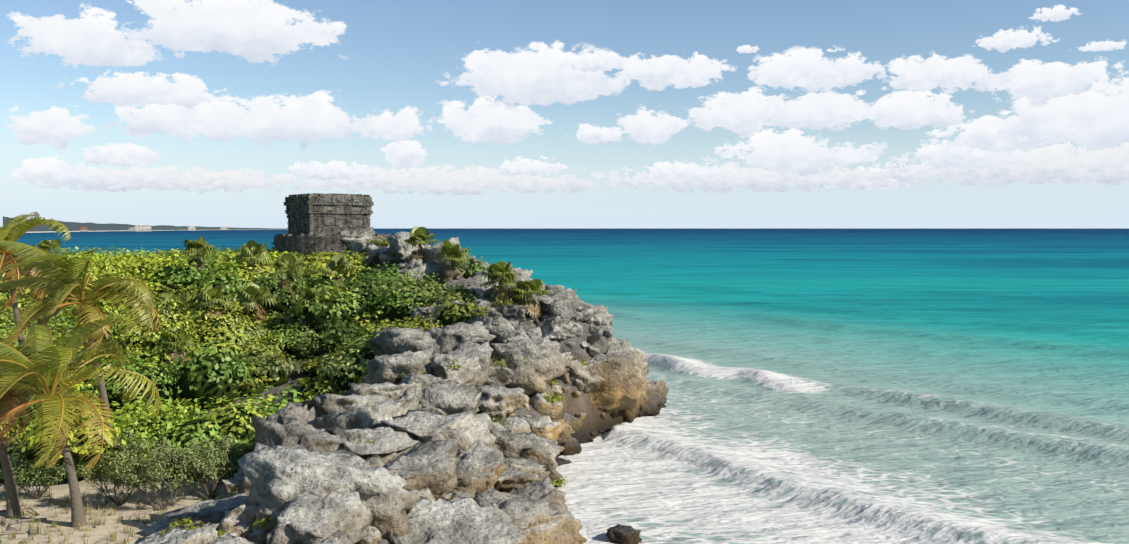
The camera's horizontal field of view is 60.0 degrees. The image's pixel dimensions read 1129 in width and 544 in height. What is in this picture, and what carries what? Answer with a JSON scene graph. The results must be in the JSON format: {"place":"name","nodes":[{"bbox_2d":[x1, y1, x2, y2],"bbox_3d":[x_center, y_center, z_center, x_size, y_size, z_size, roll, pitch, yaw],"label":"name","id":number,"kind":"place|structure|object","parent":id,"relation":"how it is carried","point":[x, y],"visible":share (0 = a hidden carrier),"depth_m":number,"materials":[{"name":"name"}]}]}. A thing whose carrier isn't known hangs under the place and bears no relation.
{"place":"outdoors","nodes":[
{"label":"outdoors","id":0,"kind":"place"},
{"bbox_2d":[5,105,98,149],"bbox_3d":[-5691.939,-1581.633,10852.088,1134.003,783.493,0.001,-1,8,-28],"label":"cloud","id":1,"kind":"structure","parent":0,"point":[60,128],"depth_m":10839.09,"materials":[{"name":"white"}]},
{"bbox_2d":[11,156,99,186],"bbox_3d":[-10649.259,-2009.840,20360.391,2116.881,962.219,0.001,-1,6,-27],"label":"cloud","id":2,"kind":"structure","parent":0,"point":[50,170],"depth_m":20356.01,"materials":[{"name":"white"}]},
{"bbox_2d":[7,4,161,67],"bbox_3d":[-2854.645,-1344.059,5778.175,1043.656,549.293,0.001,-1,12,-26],"label":"cloud","id":3,"kind":"structure","parent":0,"point":[88,39],"depth_m":5779.77,"materials":[{"name":"white"}]},
{"bbox_2d":[73,142,160,167],"bbox_3d":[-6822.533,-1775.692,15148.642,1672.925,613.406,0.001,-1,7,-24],"label":"cloud","id":4,"kind":"structure","parent":0,"point":[128,153],"depth_m":15133.02,"materials":[{"name":"white"}]},
{"bbox_2d":[59,70,225,108],"bbox_3d":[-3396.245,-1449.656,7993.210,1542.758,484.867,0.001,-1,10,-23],"label":"cloud","id":5,"kind":"structure","parent":0,"point":[137,88],"depth_m":7980.78,"materials":[{"name":"white"}]},
{"bbox_2d":[3,216,287,232],"bbox_3d":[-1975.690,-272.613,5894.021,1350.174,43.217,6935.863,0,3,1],"label":"coastline","id":6,"kind":"structure","parent":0,"point":[79,227],"depth_m":3922.89,"materials":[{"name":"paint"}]},
{"bbox_2d":[84,92,250,141],"bbox_3d":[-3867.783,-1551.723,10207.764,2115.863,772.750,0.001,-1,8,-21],"label":"cloud","id":7,"kind":"structure","parent":0,"point":[183,122],"depth_m":10176.39,"materials":[{"name":"white"}]},
{"bbox_2d":[0,166,346,192],"bbox_3d":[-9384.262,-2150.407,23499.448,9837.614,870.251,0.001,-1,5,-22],"label":"cloud","id":8,"kind":"structure","parent":0,"point":[166,178],"depth_m":23539.29,"materials":[{"name":"white"}]},
{"bbox_2d":[127,0,346,62],"bbox_3d":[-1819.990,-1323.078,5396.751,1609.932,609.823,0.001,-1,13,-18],"label":"cloud","id":9,"kind":"structure","parent":0,"point":[255,31],"depth_m":5388.23,"materials":[{"name":"white"}]},
{"bbox_2d":[204,87,371,148],"bbox_3d":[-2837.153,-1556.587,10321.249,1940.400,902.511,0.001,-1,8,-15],"label":"cloud","id":10,"kind":"structure","parent":0,"point":[316,115],"depth_m":10311.41,"materials":[{"name":"white"}]},
{"bbox_2d":[0,260,623,543],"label":"ground","id":11,"kind":"structure","parent":0,"point":[573,406],"depth_m":41.51,"materials":[{"name":"beige sand"}]},
{"bbox_2d":[0,440,33,466],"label":"sage shrub branches","id":12,"kind":"object","parent":11,"relation":"on","point":[17,452],"visible":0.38,"depth_m":43.56,"materials":[{"name":"green plant"}]},
{"bbox_2d":[0,341,62,517],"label":"palm tree","id":13,"kind":"object","parent":11,"relation":"on","point":[13,506],"visible":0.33,"depth_m":37.95,"materials":[{"name":"brown plant"}]},
{"bbox_2d":[3,448,65,498],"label":"sage shrub branches","id":14,"kind":"object","parent":11,"relation":"on","point":[24,473],"visible":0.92,"depth_m":40.40,"materials":[{"name":"green plant"}]},
{"bbox_2d":[0,212,70,399],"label":"palm tree","id":15,"kind":"object","parent":11,"relation":"on","point":[9,234],"visible":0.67,"depth_m":49.04,"materials":[{"name":"green plant"}]},
{"bbox_2d":[38,239,68,254],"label":"palm tree","id":16,"kind":"object","parent":11,"relation":"on","point":[46,245],"visible":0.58,"depth_m":85.96,"materials":[{"name":"green plant"}]},
{"bbox_2d":[0,314,162,527],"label":"palm tree","id":17,"kind":"object","parent":11,"relation":"on","point":[65,374],"visible":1,"depth_m":36.02,"materials":[{"name":"green plant"}]},
{"bbox_2d":[0,240,162,469],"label":"palm tree","id":18,"kind":"object","parent":11,"relation":"on","point":[70,279],"visible":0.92,"depth_m":43.26,"materials":[{"name":"green plant"}]},
{"bbox_2d":[0,487,220,543],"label":"sand","id":19,"kind":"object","parent":11,"relation":"on","point":[32,531],"visible":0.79,"depth_m":37.32,"materials":[{"name":"beige sand"}]},
{"bbox_2d":[76,452,166,505],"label":"sage shrub branches","id":20,"kind":"object","parent":11,"relation":"on","point":[102,472],"visible":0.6,"depth_m":38.96,"materials":[{"name":"green plant"}]},
{"bbox_2d":[103,428,224,510],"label":"sage shrub branches","id":21,"kind":"object","parent":11,"relation":"on","point":[181,466],"visible":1,"depth_m":38.65,"materials":[{"name":"green plant"}]},
{"bbox_2d":[178,237,215,275],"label":"palm tree","id":22,"kind":"object","parent":11,"relation":"on","point":[201,244],"visible":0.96,"depth_m":69.67,"materials":[{"name":"green plant"}]},
{"bbox_2d":[178,433,247,499],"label":"sage shrub branches","id":23,"kind":"object","parent":11,"relation":"on","point":[222,460],"visible":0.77,"depth_m":40.32,"materials":[{"name":"green plant"}]},
{"bbox_2d":[217,435,243,459],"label":"sage shrub branches","id":24,"kind":"object","parent":11,"relation":"on","point":[219,451],"visible":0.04,"depth_m":43.90,"materials":[{"name":"green plant"}]},
{"bbox_2d":[238,240,272,273],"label":"palm tree","id":25,"kind":"object","parent":11,"relation":"on","point":[250,246],"visible":0.71,"depth_m":70.17,"materials":[{"name":"green plant"}]},
{"bbox_2d":[0,239,512,482],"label":"scrub","id":26,"kind":"object","parent":11,"relation":"on","point":[123,421],"depth_m":58.51,"materials":[{"name":"green plant"}]},
{"bbox_2d":[155,293,195,324],"bbox_3d":[-23.943,3.525,60.393,2.606,4.504,2.508,0,3,1],"label":"palm tree","id":27,"kind":"object","parent":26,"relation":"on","point":[183,301],"visible":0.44,"depth_m":59.95,"materials":[{"name":"green plant"}]},
{"bbox_2d":[158,325,197,367],"bbox_3d":[-21.889,4.958,55.378,2.153,3.927,2.338,3,4,44],"label":"palm tree","id":28,"kind":"object","parent":26,"relation":"on","point":[171,336],"visible":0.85,"depth_m":54.97,"materials":[{"name":"green plant"}]},
{"bbox_2d":[193,285,235,318],"bbox_3d":[-21.685,3.115,60.328,2.636,4.613,2.438,1,3,29],"label":"palm tree","id":29,"kind":"object","parent":26,"relation":"on","point":[210,293],"visible":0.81,"depth_m":59.94,"materials":[{"name":"green plant"}]},
{"bbox_2d":[238,282,278,327],"bbox_3d":[-19.627,2.734,62.270,2.799,4.175,2.487,0,3,1],"label":"palm tree","id":30,"kind":"object","parent":11,"relation":"on","point":[255,289],"visible":0.94,"depth_m":62.02,"materials":[{"name":"green plant"}]},
{"bbox_2d":[267,252,306,295],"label":"palm tree","id":31,"kind":"object","parent":11,"relation":"on","point":[292,262],"visible":0.9,"depth_m":65.02,"materials":[{"name":"green plant"}]},
{"bbox_2d":[297,286,329,327],"bbox_3d":[-15.720,2.778,61.934,2.458,3.711,2.640,0,3,1],"label":"palm tree","id":32,"kind":"object","parent":11,"relation":"on","point":[310,294],"visible":0.44,"depth_m":61.41,"materials":[{"name":"green plant"}]},
{"bbox_2d":[274,193,390,256],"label":"temple","id":33,"kind":"structure","parent":11,"relation":"on","point":[317,222],"depth_m":82.40,"materials":[{"name":"grey stone"}]},
{"bbox_2d":[318,253,357,288],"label":"palm tree","id":34,"kind":"object","parent":11,"relation":"on","point":[338,262],"visible":0.67,"depth_m":67.89,"materials":[{"name":"green plant"}]},
{"bbox_2d":[134,226,668,543],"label":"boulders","id":35,"kind":"object","parent":11,"relation":"on","point":[314,470],"visible":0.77,"depth_m":37.36,"materials":[{"name":"stone"}]},
{"bbox_2d":[159,236,587,536],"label":"cliff plants","id":36,"kind":"object","parent":35,"relation":"on","point":[560,481],"visible":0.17,"depth_m":48.87,"materials":[{"name":"green plant"}]},
{"bbox_2d":[405,226,439,264],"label":"palm tree","id":37,"kind":"object","parent":11,"relation":"on","point":[421,235],"visible":0.9,"depth_m":69.19,"materials":[{"name":"green plant"}]},
{"bbox_2d":[433,239,471,279],"bbox_3d":[-7.257,-0.279,63.048,2.681,3.715,2.644,0,3,1],"label":"palm tree","id":38,"kind":"object","parent":11,"relation":"on","point":[452,250],"visible":0.96,"depth_m":62.67,"materials":[{"name":"green plant"}]},
{"bbox_2d":[479,260,519,304],"bbox_3d":[-4.013,1.033,59.926,2.579,3.485,2.730,0,3,1],"label":"palm tree","id":39,"kind":"object","parent":11,"relation":"on","point":[502,271],"visible":0.88,"depth_m":59.45,"materials":[{"name":"green plant"}]},
{"bbox_2d":[509,279,550,324],"bbox_3d":[-2.088,1.892,59.790,2.714,3.021,2.593,0,3,1],"label":"palm tree","id":40,"kind":"object","parent":11,"relation":"on","point":[534,286],"visible":0.94,"depth_m":59.43,"materials":[{"name":"green plant"}]},
{"bbox_2d":[287,159,384,180],"bbox_3d":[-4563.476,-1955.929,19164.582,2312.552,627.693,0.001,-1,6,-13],"label":"cloud","id":41,"kind":"structure","parent":0,"point":[332,169],"depth_m":19161.21,"materials":[{"name":"white"}]},
{"bbox_2d":[354,106,433,141],"bbox_3d":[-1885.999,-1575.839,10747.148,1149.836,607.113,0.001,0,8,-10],"label":"cloud","id":42,"kind":"structure","parent":0,"point":[403,125],"depth_m":10747.67,"materials":[{"name":"white"}]},
{"bbox_2d":[381,140,426,169],"bbox_3d":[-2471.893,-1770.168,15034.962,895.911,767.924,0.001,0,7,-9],"label":"cloud","id":43,"kind":"structure","parent":0,"point":[404,154],"depth_m":15032.63,"materials":[{"name":"white"}]},
{"bbox_2d":[273,165,641,195],"bbox_3d":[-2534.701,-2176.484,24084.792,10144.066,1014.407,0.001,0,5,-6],"label":"cloud","id":44,"kind":"structure","parent":0,"point":[467,181],"depth_m":24063.57,"materials":[{"name":"white"}]},
{"bbox_2d":[428,95,552,144],"bbox_3d":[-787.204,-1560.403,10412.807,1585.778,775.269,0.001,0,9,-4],"label":"cloud","id":45,"kind":"structure","parent":0,"point":[482,119],"depth_m":10408.15,"materials":[{"name":"white"}]},
{"bbox_2d":[436,40,624,107],"bbox_3d":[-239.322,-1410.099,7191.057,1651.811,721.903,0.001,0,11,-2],"label":"cloud","id":46,"kind":"structure","parent":0,"point":[541,76],"depth_m":7187.43,"materials":[{"name":"white"}]},
{"bbox_2d":[497,155,568,176],"bbox_3d":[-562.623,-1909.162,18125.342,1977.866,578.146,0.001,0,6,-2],"label":"cloud","id":47,"kind":"structure","parent":0,"point":[525,166],"depth_m":18121.14,"materials":[{"name":"white"}]},
{"bbox_2d":[0,229,1128,543],"bbox_3d":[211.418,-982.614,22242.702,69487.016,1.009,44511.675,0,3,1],"label":"sea water","id":48,"kind":"structure","parent":0,"point":[898,385],"depth_m":79.54,"materials":[{"name":"teal liquid"}]},
{"bbox_2d":[0,0,1128,227],"label":"sky","id":49,"kind":"structure","parent":0,"point":[394,53],"materials":[{"name":"blue"}]},
{"bbox_2d":[559,50,632,71],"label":"cloud","id":50,"kind":"structure","parent":0,"point":[598,60],"depth_m":6459.70,"materials":[{"name":"white"}]},
{"bbox_2d":[576,123,626,144],"bbox_3d":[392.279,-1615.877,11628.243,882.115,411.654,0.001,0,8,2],"label":"cloud","id":51,"kind":"structure","parent":0,"point":[588,134],"depth_m":11625.19,"materials":[{"name":"white"}]},
{"bbox_2d":[616,104,695,145],"bbox_3d":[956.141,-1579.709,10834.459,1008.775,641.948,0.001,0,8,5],"label":"cloud","id":52,"kind":"structure","parent":0,"point":[644,127],"depth_m":10830.58,"materials":[{"name":"white"}]},
{"bbox_2d":[598,52,741,90],"bbox_3d":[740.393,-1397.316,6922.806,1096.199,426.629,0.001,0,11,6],"label":"cloud","id":53,"kind":"structure","parent":0,"point":[661,73],"depth_m":6917.33,"materials":[{"name":"white"}]},
{"bbox_2d":[635,158,738,182],"bbox_3d":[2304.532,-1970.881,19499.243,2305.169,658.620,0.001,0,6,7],"label":"cloud","id":54,"kind":"structure","parent":0,"point":[666,170],"depth_m":19493.11,"materials":[{"name":"white"}]},
{"bbox_2d":[276,228,1128,228],"bbox_3d":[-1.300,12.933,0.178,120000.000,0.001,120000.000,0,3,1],"label":"sea","id":55,"kind":"structure","parent":0,"point":[749,228],"depth_m":58949.93,"materials":[{"name":"liquid"}]},
{"bbox_2d":[687,86,796,137],"bbox_3d":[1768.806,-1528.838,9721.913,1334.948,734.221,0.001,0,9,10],"label":"cloud","id":56,"kind":"structure","parent":0,"point":[742,114],"depth_m":9724.16,"materials":[{"name":"white"}]},
{"bbox_2d":[737,45,759,53],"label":"cloud","id":57,"kind":"structure","parent":0,"point":[745,49],"depth_m":5949.96,"materials":[{"name":"white"}]},
{"bbox_2d":[579,161,928,192],"bbox_3d":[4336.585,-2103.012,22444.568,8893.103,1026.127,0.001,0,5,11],"label":"cloud","id":58,"kind":"structure","parent":0,"point":[755,179],"depth_m":22419.19,"materials":[{"name":"white"}]},
{"bbox_2d":[690,127,887,175],"bbox_3d":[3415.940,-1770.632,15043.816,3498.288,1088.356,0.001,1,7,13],"label":"cloud","id":59,"kind":"structure","parent":0,"point":[792,150],"depth_m":15009.99,"materials":[{"name":"white"}]},
{"bbox_2d":[747,46,891,92],"bbox_3d":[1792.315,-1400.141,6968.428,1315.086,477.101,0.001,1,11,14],"label":"cloud","id":60,"kind":"structure","parent":0,"point":[810,70],"depth_m":6968.30,"materials":[{"name":"white"}]},
{"bbox_2d":[762,88,888,131],"bbox_3d":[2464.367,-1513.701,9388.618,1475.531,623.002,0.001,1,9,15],"label":"cloud","id":61,"kind":"structure","parent":0,"point":[821,110],"depth_m":9382.41,"materials":[{"name":"white"}]},
{"bbox_2d":[818,166,912,190],"bbox_3d":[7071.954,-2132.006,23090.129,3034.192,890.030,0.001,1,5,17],"label":"cloud","id":62,"kind":"structure","parent":0,"point":[891,184],"depth_m":22994.65,"materials":[{"name":"white"}]},
{"bbox_2d":[844,83,979,130],"bbox_3d":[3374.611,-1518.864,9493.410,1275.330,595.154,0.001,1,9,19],"label":"cloud","id":63,"kind":"structure","parent":0,"point":[905,110],"depth_m":9474.19,"materials":[{"name":"white"}]},
{"bbox_2d":[861,49,1012,93],"bbox_3d":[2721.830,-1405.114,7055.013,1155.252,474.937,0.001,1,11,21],"label":"cloud","id":64,"kind":"structure","parent":0,"point":[936,70],"depth_m":7050.12,"materials":[{"name":"white"}]},
{"bbox_2d":[885,140,1043,170],"bbox_3d":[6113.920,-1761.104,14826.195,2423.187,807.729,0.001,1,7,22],"label":"cloud","id":65,"kind":"structure","parent":0,"point":[942,155],"depth_m":14871.25,"materials":[{"name":"white"}]},
{"bbox_2d":[835,140,1128,185],"bbox_3d":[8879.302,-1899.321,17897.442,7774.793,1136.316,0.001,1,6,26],"label":"cloud","id":66,"kind":"structure","parent":0,"point":[1044,164],"depth_m":17944.18,"materials":[{"name":"white"}]},
{"bbox_2d":[926,110,1087,153],"bbox_3d":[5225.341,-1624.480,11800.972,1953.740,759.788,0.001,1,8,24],"label":"cloud","id":67,"kind":"structure","parent":0,"point":[981,134],"depth_m":11848.16,"materials":[{"name":"white"}]},
{"bbox_2d":[973,26,1058,52],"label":"cloud","id":68,"kind":"structure","parent":0,"point":[1001,41],"depth_m":5686.07,"materials":[{"name":"white"}]},
{"bbox_2d":[948,62,1128,151],"bbox_3d":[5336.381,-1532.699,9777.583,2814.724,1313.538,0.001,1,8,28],"label":"cloud","id":69,"kind":"structure","parent":0,"point":[1093,119],"depth_m":9853.62,"materials":[{"name":"white"}]},
{"bbox_2d":[971,55,1119,105],"bbox_3d":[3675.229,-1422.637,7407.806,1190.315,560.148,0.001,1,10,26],"label":"cloud","id":70,"kind":"structure","parent":0,"point":[1036,81],"depth_m":7409.17,"materials":[{"name":"white"}]},
{"bbox_2d":[1028,4,1080,21],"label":"cloud","id":71,"kind":"structure","parent":0,"point":[1058,13],"depth_m":4965.19,"materials":[{"name":"white"}]},
{"bbox_2d":[1055,146,1128,186],"bbox_3d":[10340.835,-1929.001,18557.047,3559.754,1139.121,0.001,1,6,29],"label":"cloud","id":72,"kind":"structure","parent":0,"point":[1087,180],"depth_m":18757.41,"materials":[{"name":"white"}]},
{"bbox_2d":[1079,39,1126,51],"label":"cloud","id":73,"kind":"structure","parent":0,"point":[1106,45],"depth_m":5862.09,"materials":[{"name":"white"}]}
]}

